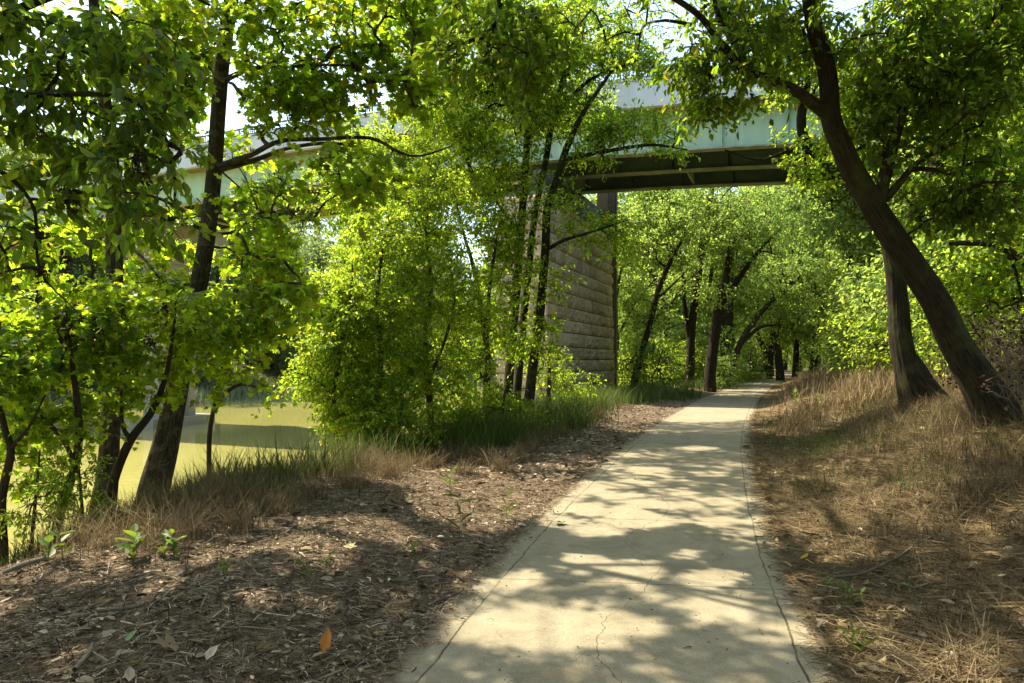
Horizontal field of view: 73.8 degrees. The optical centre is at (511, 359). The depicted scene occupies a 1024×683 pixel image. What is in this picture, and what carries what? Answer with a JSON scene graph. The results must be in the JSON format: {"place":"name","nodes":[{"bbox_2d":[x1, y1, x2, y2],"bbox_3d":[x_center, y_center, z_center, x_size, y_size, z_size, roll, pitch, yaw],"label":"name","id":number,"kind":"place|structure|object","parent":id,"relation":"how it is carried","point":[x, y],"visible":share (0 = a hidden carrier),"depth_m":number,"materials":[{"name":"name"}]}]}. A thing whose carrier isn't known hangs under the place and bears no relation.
{"place":"outdoors","nodes":[
{"label":"outdoors","id":0,"kind":"place"},
{"bbox_2d":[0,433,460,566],"bbox_3d":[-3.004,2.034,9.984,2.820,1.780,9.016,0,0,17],"label":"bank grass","id":1,"kind":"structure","parent":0,"point":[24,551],"depth_m":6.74,"materials":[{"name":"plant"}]},
{"bbox_2d":[0,370,747,562],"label":"river","id":2,"kind":"structure","parent":0,"point":[235,422],"depth_m":33.91,"materials":[{"name":"liquid"}]},
{"bbox_2d":[101,214,228,428],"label":"concrete pier","id":3,"kind":"structure","parent":2,"relation":"in","point":[192,416],"depth_m":41.88,"materials":[{"name":"grey concrete"}]},
{"bbox_2d":[0,0,906,366],"label":"sky","id":4,"kind":"structure","parent":0,"point":[237,123],"materials":[{"name":"white"}]},
{"bbox_2d":[0,279,1023,682],"bbox_3d":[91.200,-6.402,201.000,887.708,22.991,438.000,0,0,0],"label":"ground","id":5,"kind":"structure","parent":0,"point":[514,495],"depth_m":5.09,"materials":[{"name":"soil"}]},
{"bbox_2d":[0,132,81,310],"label":"riverbank tree","id":6,"kind":"object","parent":5,"relation":"on","point":[9,151],"visible":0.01,"depth_m":66.33,"materials":[{"name":"green plant"}]},
{"bbox_2d":[0,286,83,565],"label":"sapling","id":7,"kind":"object","parent":5,"relation":"on","point":[11,403],"visible":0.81,"depth_m":6.68,"materials":[{"name":"green plant"}]},
{"bbox_2d":[0,441,93,551],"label":"sapling","id":8,"kind":"object","parent":5,"relation":"on","point":[33,517],"visible":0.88,"depth_m":6.19,"materials":[{"name":"green plant"}]},
{"bbox_2d":[0,104,94,175],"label":"riverbank tree","id":9,"kind":"object","parent":5,"relation":"on","point":[66,133],"visible":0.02,"depth_m":78.36,"materials":[{"name":"green plant"}]},
{"bbox_2d":[2,168,104,356],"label":"riverbank tree","id":10,"kind":"object","parent":5,"relation":"on","point":[80,272],"visible":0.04,"depth_m":62.96,"materials":[{"name":"green plant"}]},
{"bbox_2d":[38,529,75,560],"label":"weed","id":11,"kind":"object","parent":5,"relation":"on","point":[47,540],"visible":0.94,"depth_m":5.25,"materials":[{"name":"green plant"}]},
{"bbox_2d":[27,439,122,528],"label":"sapling","id":12,"kind":"object","parent":5,"relation":"on","point":[78,476],"visible":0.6,"depth_m":6.51,"materials":[{"name":"green plant"}]},
{"bbox_2d":[0,269,154,540],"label":"sapling","id":13,"kind":"object","parent":5,"relation":"on","point":[75,336],"visible":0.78,"depth_m":6.97,"materials":[{"name":"green plant"}]},
{"bbox_2d":[58,254,142,372],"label":"riverbank tree","id":14,"kind":"object","parent":5,"relation":"on","point":[86,256],"visible":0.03,"depth_m":63.20,"materials":[{"name":"green plant"}]},
{"bbox_2d":[0,0,224,310],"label":"hackberry tree","id":15,"kind":"object","parent":5,"relation":"on","point":[69,168],"visible":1,"depth_m":5.17,"materials":[{"name":"green plant"}]},
{"bbox_2d":[0,0,236,520],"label":"sycamore tree","id":16,"kind":"object","parent":5,"relation":"on","point":[110,445],"visible":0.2,"depth_m":8.61,"materials":[{"name":"green plant"}]},
{"bbox_2d":[115,523,145,565],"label":"weed","id":17,"kind":"object","parent":5,"relation":"on","point":[132,532],"visible":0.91,"depth_m":5.15,"materials":[{"name":"green plant"}]},
{"bbox_2d":[43,277,240,521],"bbox_3d":[-4.030,0.688,7.563,2.004,3.211,1.445,0,0,0],"label":"sapling","id":18,"kind":"object","parent":5,"relation":"on","point":[153,370],"visible":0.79,"depth_m":7.41,"materials":[{"name":"green plant"}]},
{"bbox_2d":[154,529,185,559],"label":"weed","id":19,"kind":"object","parent":5,"relation":"on","point":[165,533],"visible":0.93,"depth_m":5.20,"materials":[{"name":"green plant"}]},
{"bbox_2d":[3,443,440,560],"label":"dry bank grass","id":20,"kind":"structure","parent":5,"relation":"on","point":[201,496],"depth_m":6.51,"materials":[{"name":"plant"}]},
{"bbox_2d":[154,287,303,473],"bbox_3d":[-3.600,0.750,8.605,1.807,3.261,1.629,0,0,-35],"label":"sapling","id":21,"kind":"object","parent":5,"relation":"on","point":[263,329],"visible":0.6,"depth_m":8.40,"materials":[{"name":"green plant"}]},
{"bbox_2d":[208,229,261,366],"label":"riverbank tree","id":22,"kind":"object","parent":5,"relation":"on","point":[215,274],"visible":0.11,"depth_m":73.40,"materials":[{"name":"green plant"}]},
{"bbox_2d":[195,493,302,537],"bbox_3d":[-2.377,1.310,5.935,0.976,0.386,0.962,0,0,0],"label":"grass tuft","id":23,"kind":"object","parent":5,"relation":"on","point":[244,525],"visible":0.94,"depth_m":5.90,"materials":[{"name":"brown plant"}]},
{"bbox_2d":[6,374,495,415],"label":"shore reeds","id":24,"kind":"object","parent":5,"relation":"on","point":[203,392],"visible":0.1,"depth_m":67.80,"materials":[{"name":"green plant"}]},
{"bbox_2d":[256,299,301,378],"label":"riverbank tree","id":25,"kind":"object","parent":5,"relation":"on","point":[281,363],"visible":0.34,"depth_m":79.59,"materials":[{"name":"green plant"}]},
{"bbox_2d":[237,225,326,372],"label":"riverbank tree","id":26,"kind":"object","parent":5,"relation":"on","point":[307,254],"visible":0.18,"depth_m":83.83,"materials":[{"name":"green plant"}]},
{"bbox_2d":[0,466,576,682],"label":"dead stubble","id":27,"kind":"object","parent":5,"relation":"on","point":[249,579],"visible":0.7,"depth_m":4.68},
{"bbox_2d":[242,478,343,517],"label":"grass tuft","id":28,"kind":"object","parent":5,"relation":"on","point":[283,505],"visible":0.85,"depth_m":6.50,"materials":[{"name":"plant"}]},
{"bbox_2d":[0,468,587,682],"bbox_3d":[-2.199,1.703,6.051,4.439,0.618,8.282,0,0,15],"label":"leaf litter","id":29,"kind":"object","parent":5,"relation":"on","point":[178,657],"visible":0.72,"depth_m":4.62,"materials":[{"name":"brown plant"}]},
{"bbox_2d":[2,555,46,574],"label":"fallen branch","id":30,"kind":"object","parent":29,"relation":"on","point":[12,568],"visible":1,"depth_m":5.09,"materials":[{"name":"grey wood"}]},
{"bbox_2d":[275,473,337,502],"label":"grass tuft","id":31,"kind":"object","parent":5,"relation":"on","point":[311,493],"visible":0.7,"depth_m":7.50,"materials":[{"name":"brown plant"}]},
{"bbox_2d":[102,0,514,504],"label":"sycamore tree","id":32,"kind":"object","parent":5,"relation":"on","point":[314,103],"visible":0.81,"depth_m":8.10,"materials":[{"name":"green plant"}]},
{"bbox_2d":[171,424,458,485],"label":"bank reeds","id":33,"kind":"object","parent":5,"relation":"on","point":[324,453],"visible":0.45,"depth_m":9.14,"materials":[{"name":"green plant"}]},
{"bbox_2d":[287,217,351,286],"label":"riverbank tree","id":34,"kind":"object","parent":5,"relation":"on","point":[311,226],"visible":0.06,"depth_m":105.76,"materials":[{"name":"green plant"}]},
{"bbox_2d":[287,228,354,348],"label":"riverbank tree","id":35,"kind":"object","parent":5,"relation":"on","point":[317,250],"visible":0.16,"depth_m":97.47,"materials":[{"name":"green plant"}]},
{"bbox_2d":[273,262,386,453],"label":"thicket sapling","id":36,"kind":"object","parent":5,"relation":"on","point":[328,358],"visible":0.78,"depth_m":12.33,"materials":[{"name":"green plant"}]},
{"bbox_2d":[318,461,374,490],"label":"grass tuft","id":37,"kind":"object","parent":5,"relation":"on","point":[351,481],"visible":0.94,"depth_m":8.37,"materials":[{"name":"plant"}]},
{"bbox_2d":[308,192,439,443],"bbox_3d":[-2.650,-0.476,13.230,2.465,5.858,2.586,0,0,0],"label":"thicket sapling","id":38,"kind":"object","parent":5,"relation":"on","point":[395,316],"visible":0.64,"depth_m":12.92,"materials":[{"name":"green plant"}]},
{"bbox_2d":[287,94,474,431],"bbox_3d":[-3.018,-1.176,15.361,4.320,10.157,2.989,0,0,0],"label":"thicket sapling","id":39,"kind":"object","parent":5,"relation":"on","point":[408,147],"visible":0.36,"depth_m":15.30,"materials":[{"name":"green plant"}]},
{"bbox_2d":[309,391,457,456],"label":"thicket sapling","id":40,"kind":"object","parent":5,"relation":"on","point":[378,415],"visible":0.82,"depth_m":12.12,"materials":[{"name":"green plant"}]},
{"bbox_2d":[349,453,427,479],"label":"grass tuft","id":41,"kind":"object","parent":5,"relation":"on","point":[387,473],"visible":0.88,"depth_m":9.18,"materials":[{"name":"plant"}]},
{"bbox_2d":[359,150,499,430],"bbox_3d":[-1.735,-1.079,14.240,2.974,6.250,2.578,0,0,0],"label":"thicket sapling","id":42,"kind":"object","parent":5,"relation":"on","point":[427,381],"visible":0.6,"depth_m":13.90,"materials":[{"name":"green plant"}]},
{"bbox_2d":[386,162,537,420],"bbox_3d":[-1.150,-1.227,15.665,3.588,6.438,2.436,0,0,0],"label":"thicket sapling","id":43,"kind":"object","parent":5,"relation":"on","point":[483,322],"visible":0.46,"depth_m":15.52,"materials":[{"name":"green plant"}]},
{"bbox_2d":[351,0,613,399],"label":"box elder tree","id":44,"kind":"object","parent":5,"relation":"on","point":[477,116],"visible":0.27,"depth_m":16.62,"materials":[{"name":"green plant"}]},
{"bbox_2d":[422,382,557,436],"bbox_3d":[-0.558,1.257,14.655,3.017,1.566,1.895,0,0,-34],"label":"shrub","id":45,"kind":"object","parent":5,"relation":"on","point":[503,402],"visible":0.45,"depth_m":14.58,"materials":[{"name":"green plant"}]},
{"bbox_2d":[319,388,669,474],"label":"dry verge grass","id":46,"kind":"structure","parent":5,"relation":"on","point":[461,448],"depth_m":12.09,"materials":[{"name":"plant"}]},
{"bbox_2d":[469,440,527,473],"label":"grass tuft","id":47,"kind":"object","parent":5,"relation":"on","point":[502,466],"visible":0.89,"depth_m":10.28,"materials":[{"name":"plant"}]},
{"bbox_2d":[353,420,665,682],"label":"edge litter","id":48,"kind":"object","parent":5,"relation":"on","point":[374,676],"visible":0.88,"depth_m":4.80,"materials":[{"name":"brown plant"}]},
{"bbox_2d":[358,377,685,460],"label":"verge grass","id":49,"kind":"structure","parent":5,"relation":"on","point":[506,430],"depth_m":14.42,"materials":[{"name":"green plant"}]},
{"bbox_2d":[360,402,692,483],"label":"leaf litter","id":50,"kind":"object","parent":5,"relation":"on","point":[540,466],"visible":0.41,"depth_m":12.12,"materials":[{"name":"brown plant"}]},
{"bbox_2d":[404,0,685,401],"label":"box elder tree","id":51,"kind":"object","parent":5,"relation":"on","point":[577,91],"visible":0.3,"depth_m":17.35,"materials":[{"name":"green plant"}]},
{"bbox_2d":[494,169,617,402],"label":"stone pier","id":52,"kind":"structure","parent":5,"relation":"on","point":[588,338],"depth_m":31.95,"materials":[{"name":"stone"}]},
{"bbox_2d":[0,44,916,259],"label":"road bridge","id":53,"kind":"structure","parent":52,"relation":"on","point":[717,165],"depth_m":31.35,"materials":[{"name":"paint"}]},
{"bbox_2d":[518,332,606,401],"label":"thicket sapling","id":54,"kind":"object","parent":5,"relation":"on","point":[550,378],"visible":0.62,"depth_m":18.68,"materials":[{"name":"green plant"}]},
{"bbox_2d":[481,70,702,412],"bbox_3d":[1.863,-2.643,16.759,5.538,9.115,2.728,0,0,0],"label":"box elder tree","id":55,"kind":"object","parent":5,"relation":"on","point":[619,122],"visible":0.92,"depth_m":16.80,"materials":[{"name":"green plant"}]},
{"bbox_2d":[584,192,682,386],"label":"woodland tree","id":56,"kind":"object","parent":5,"relation":"on","point":[593,198],"visible":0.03,"depth_m":49.29,"materials":[{"name":"green plant"}]},
{"bbox_2d":[606,331,675,383],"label":"woodland shrub","id":57,"kind":"object","parent":5,"relation":"on","point":[632,351],"visible":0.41,"depth_m":35.88,"materials":[{"name":"green plant"}]},
{"bbox_2d":[607,325,709,392],"bbox_3d":[6.993,0.499,33.172,5.093,4.365,3.479,0,0,21],"label":"woodland shrub","id":58,"kind":"object","parent":5,"relation":"on","point":[648,349],"visible":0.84,"depth_m":32.94,"materials":[{"name":"green plant"}]},
{"bbox_2d":[617,180,715,387],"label":"woodland tree","id":59,"kind":"object","parent":5,"relation":"on","point":[654,304],"visible":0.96,"depth_m":33.94,"materials":[{"name":"green plant"}]},
{"bbox_2d":[618,193,714,348],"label":"woodland tree","id":60,"kind":"object","parent":5,"relation":"on","point":[691,260],"visible":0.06,"depth_m":58.00,"materials":[{"name":"green plant"}]},
{"bbox_2d":[649,339,704,385],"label":"woodland shrub","id":61,"kind":"object","parent":5,"relation":"on","point":[678,359],"visible":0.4,"depth_m":38.66,"materials":[{"name":"green plant"}]},
{"bbox_2d":[618,188,742,377],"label":"woodland tree","id":62,"kind":"object","parent":5,"relation":"on","point":[679,331],"visible":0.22,"depth_m":45.34,"materials":[{"name":"green plant"}]},
{"bbox_2d":[601,371,762,402],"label":"woodland floor grass","id":63,"kind":"structure","parent":5,"relation":"on","point":[680,394],"depth_m":31.25,"materials":[{"name":"green plant"}]},
{"bbox_2d":[618,189,751,365],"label":"woodland tree","id":64,"kind":"object","parent":5,"relation":"on","point":[628,281],"visible":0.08,"depth_m":53.70,"materials":[{"name":"green plant"}]},
{"bbox_2d":[637,187,763,387],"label":"woodland tree","id":65,"kind":"object","parent":5,"relation":"on","point":[690,324],"visible":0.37,"depth_m":37.77,"materials":[{"name":"green plant"}]},
{"bbox_2d":[403,0,1023,428],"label":"box elder tree","id":66,"kind":"object","parent":5,"relation":"on","point":[929,92],"visible":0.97,"depth_m":8.00,"materials":[{"name":"green plant"}]},
{"bbox_2d":[673,198,773,354],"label":"woodland tree","id":67,"kind":"object","parent":5,"relation":"on","point":[712,279],"visible":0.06,"depth_m":56.73,"materials":[{"name":"green plant"}]},
{"bbox_2d":[703,348,745,388],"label":"woodland shrub","id":68,"kind":"object","parent":5,"relation":"on","point":[721,380],"visible":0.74,"depth_m":39.72,"materials":[{"name":"green plant"}]},
{"bbox_2d":[717,347,755,385],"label":"woodland shrub","id":69,"kind":"object","parent":5,"relation":"on","point":[739,372],"visible":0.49,"depth_m":43.54,"materials":[{"name":"green plant"}]},
{"bbox_2d":[677,188,800,391],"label":"woodland tree","id":70,"kind":"object","parent":5,"relation":"on","point":[733,244],"visible":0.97,"depth_m":35.69,"materials":[{"name":"green plant"}]},
{"bbox_2d":[734,330,779,381],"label":"woodland shrub","id":71,"kind":"object","parent":5,"relation":"on","point":[750,356],"visible":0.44,"depth_m":51.85,"materials":[{"name":"green plant"}]},
{"bbox_2d":[492,0,1023,417],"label":"box elder tree","id":72,"kind":"object","parent":5,"relation":"on","point":[912,374],"visible":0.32,"depth_m":12.79,"materials":[{"name":"green plant"}]},
{"bbox_2d":[701,184,826,384],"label":"woodland tree","id":73,"kind":"object","parent":5,"relation":"on","point":[727,319],"visible":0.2,"depth_m":46.59,"materials":[{"name":"green plant"}]},
{"bbox_2d":[734,283,801,378],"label":"woodland tree","id":74,"kind":"object","parent":5,"relation":"on","point":[770,359],"visible":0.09,"depth_m":59.81,"materials":[{"name":"green plant"}]},
{"bbox_2d":[726,244,837,386],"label":"woodland tree","id":75,"kind":"object","parent":5,"relation":"on","point":[786,282],"visible":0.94,"depth_m":42.90,"materials":[{"name":"green plant"}]},
{"bbox_2d":[754,286,821,380],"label":"woodland tree","id":76,"kind":"object","parent":5,"relation":"on","point":[778,360],"visible":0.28,"depth_m":55.83,"materials":[{"name":"green plant"}]},
{"bbox_2d":[745,198,850,376],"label":"woodland tree","id":77,"kind":"object","parent":5,"relation":"on","point":[796,346],"visible":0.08,"depth_m":65.76,"materials":[{"name":"green plant"}]},
{"bbox_2d":[736,185,865,374],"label":"woodland tree","id":78,"kind":"object","parent":5,"relation":"on","point":[816,362],"visible":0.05,"depth_m":57.66,"materials":[{"name":"green plant"}]},
{"bbox_2d":[771,219,861,367],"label":"woodland tree","id":79,"kind":"object","parent":5,"relation":"on","point":[810,247],"visible":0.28,"depth_m":44.83,"materials":[{"name":"green plant"}]},
{"bbox_2d":[798,228,884,357],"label":"woodland tree","id":80,"kind":"object","parent":5,"relation":"on","point":[825,272],"visible":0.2,"depth_m":33.49,"materials":[{"name":"green plant"}]},
{"bbox_2d":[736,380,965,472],"bbox_3d":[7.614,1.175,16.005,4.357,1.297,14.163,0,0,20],"label":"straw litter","id":81,"kind":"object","parent":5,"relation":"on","point":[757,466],"visible":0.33,"depth_m":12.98,"materials":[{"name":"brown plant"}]},
{"bbox_2d":[781,166,921,363],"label":"woodland tree","id":82,"kind":"object","parent":5,"relation":"on","point":[832,201],"visible":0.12,"depth_m":30.62,"materials":[{"name":"green plant"}]},
{"bbox_2d":[835,618,877,651],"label":"weed","id":83,"kind":"object","parent":5,"relation":"on","point":[855,639],"visible":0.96,"depth_m":3.92,"materials":[{"name":"green plant"}]},
{"bbox_2d":[796,291,922,379],"bbox_3d":[14.437,-0.605,27.869,5.320,4.714,4.894,0,0,20],"label":"woodland shrub","id":84,"kind":"object","parent":5,"relation":"on","point":[835,349],"visible":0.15,"depth_m":27.98,"materials":[{"name":"green plant"}]},
{"bbox_2d":[813,294,938,381],"bbox_3d":[11.869,-0.419,22.046,4.127,3.572,3.796,0,0,-3],"label":"woodland shrub","id":85,"kind":"object","parent":5,"relation":"on","point":[877,340],"visible":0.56,"depth_m":22.01,"materials":[{"name":"green plant"}]},
{"bbox_2d":[737,386,1023,682],"bbox_3d":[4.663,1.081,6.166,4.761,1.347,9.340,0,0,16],"label":"straw litter","id":86,"kind":"object","parent":5,"relation":"on","point":[800,538],"visible":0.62,"depth_m":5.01,"materials":[{"name":"brown plant"}]},
{"bbox_2d":[832,523,926,577],"bbox_3d":[3.065,1.529,5.461,1.468,0.222,0.207,0,0,-34],"label":"fallen branch","id":87,"kind":"object","parent":86,"relation":"on","point":[871,569],"visible":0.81,"depth_m":5.21,"materials":[{"name":"brown wood"}]},
{"bbox_2d":[754,380,1023,508],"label":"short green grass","id":88,"kind":"structure","parent":5,"relation":"on","point":[832,446],"depth_m":11.05,"materials":[{"name":"plant"}]},
{"bbox_2d":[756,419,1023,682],"bbox_3d":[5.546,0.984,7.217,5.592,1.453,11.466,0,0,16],"label":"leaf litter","id":89,"kind":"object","parent":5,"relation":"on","point":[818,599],"visible":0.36,"depth_m":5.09,"materials":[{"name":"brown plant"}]},
{"bbox_2d":[762,356,1022,437],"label":"dry grass","id":90,"kind":"structure","parent":5,"relation":"on","point":[838,382],"depth_m":17.65,"materials":[{"name":"plant"}]},
{"bbox_2d":[808,110,1018,364],"bbox_3d":[16.314,-6.367,27.110,8.350,13.821,10.945,0,0,30],"label":"woodland tree","id":91,"kind":"object","parent":5,"relation":"on","point":[862,226],"visible":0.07,"depth_m":26.22,"materials":[{"name":"green plant"}]},
{"bbox_2d":[805,369,1023,545],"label":"standing dry grass","id":92,"kind":"structure","parent":5,"relation":"on","point":[969,420],"depth_m":8.52,"materials":[{"name":"brown plant"}]},
{"bbox_2d":[834,231,1017,379],"bbox_3d":[11.166,-0.990,17.945,5.314,5.091,3.663,0,0,-8],"label":"woodland shrub","id":93,"kind":"object","parent":5,"relation":"on","point":[880,310],"visible":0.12,"depth_m":17.89,"materials":[{"name":"green plant"}]},
{"bbox_2d":[828,0,1023,332],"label":"woodland tree","id":94,"kind":"object","parent":5,"relation":"on","point":[870,287],"visible":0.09,"depth_m":20.33,"materials":[{"name":"green plant"}]},
{"bbox_2d":[863,266,1023,386],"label":"woodland shrub","id":95,"kind":"object","parent":5,"relation":"on","point":[926,344],"visible":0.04,"depth_m":15.84,"materials":[{"name":"green plant"}]},
{"bbox_2d":[877,10,1023,315],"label":"woodland tree","id":96,"kind":"object","parent":5,"relation":"on","point":[942,239],"visible":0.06,"depth_m":17.50,"materials":[{"name":"green plant"}]},
{"bbox_2d":[908,230,1023,384],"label":"woodland shrub","id":97,"kind":"object","parent":5,"relation":"on","point":[914,303],"visible":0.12,"depth_m":15.02,"materials":[{"name":"green plant"}]},
{"bbox_2d":[916,165,1023,366],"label":"box elder tree","id":98,"kind":"object","parent":5,"relation":"on","point":[1011,258],"visible":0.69,"depth_m":11.56,"materials":[{"name":"green plant"}]},
{"bbox_2d":[928,338,1020,406],"bbox_3d":[7.606,0.256,11.142,1.207,1.336,1.657,0,0,-39],"label":"dead shrub","id":99,"kind":"object","parent":5,"relation":"on","point":[950,376],"visible":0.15,"depth_m":11.26,"materials":[{"name":"brown plant"}]},
{"bbox_2d":[955,296,1023,386],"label":"dead shrub","id":100,"kind":"object","parent":5,"relation":"on","point":[1002,320],"visible":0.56,"depth_m":10.99,"materials":[{"name":"brown plant"}]},
{"bbox_2d":[967,307,1023,409],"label":"dead shrub","id":101,"kind":"object","parent":5,"relation":"on","point":[996,347],"visible":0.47,"depth_m":9.65,"materials":[{"name":"brown plant"}]},
{"bbox_2d":[974,318,1023,418],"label":"dead shrub","id":102,"kind":"object","parent":5,"relation":"on","point":[1016,366],"visible":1,"depth_m":8.01,"materials":[{"name":"brown plant"}]},
{"bbox_2d":[373,370,851,682],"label":"path","id":103,"kind":"structure","parent":0,"point":[752,654],"depth_m":5.02,"materials":[{"name":"concrete"}]},
{"bbox_2d":[390,424,829,682],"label":"path crumbs","id":104,"kind":"object","parent":103,"relation":"on","point":[621,597],"visible":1,"depth_m":4.63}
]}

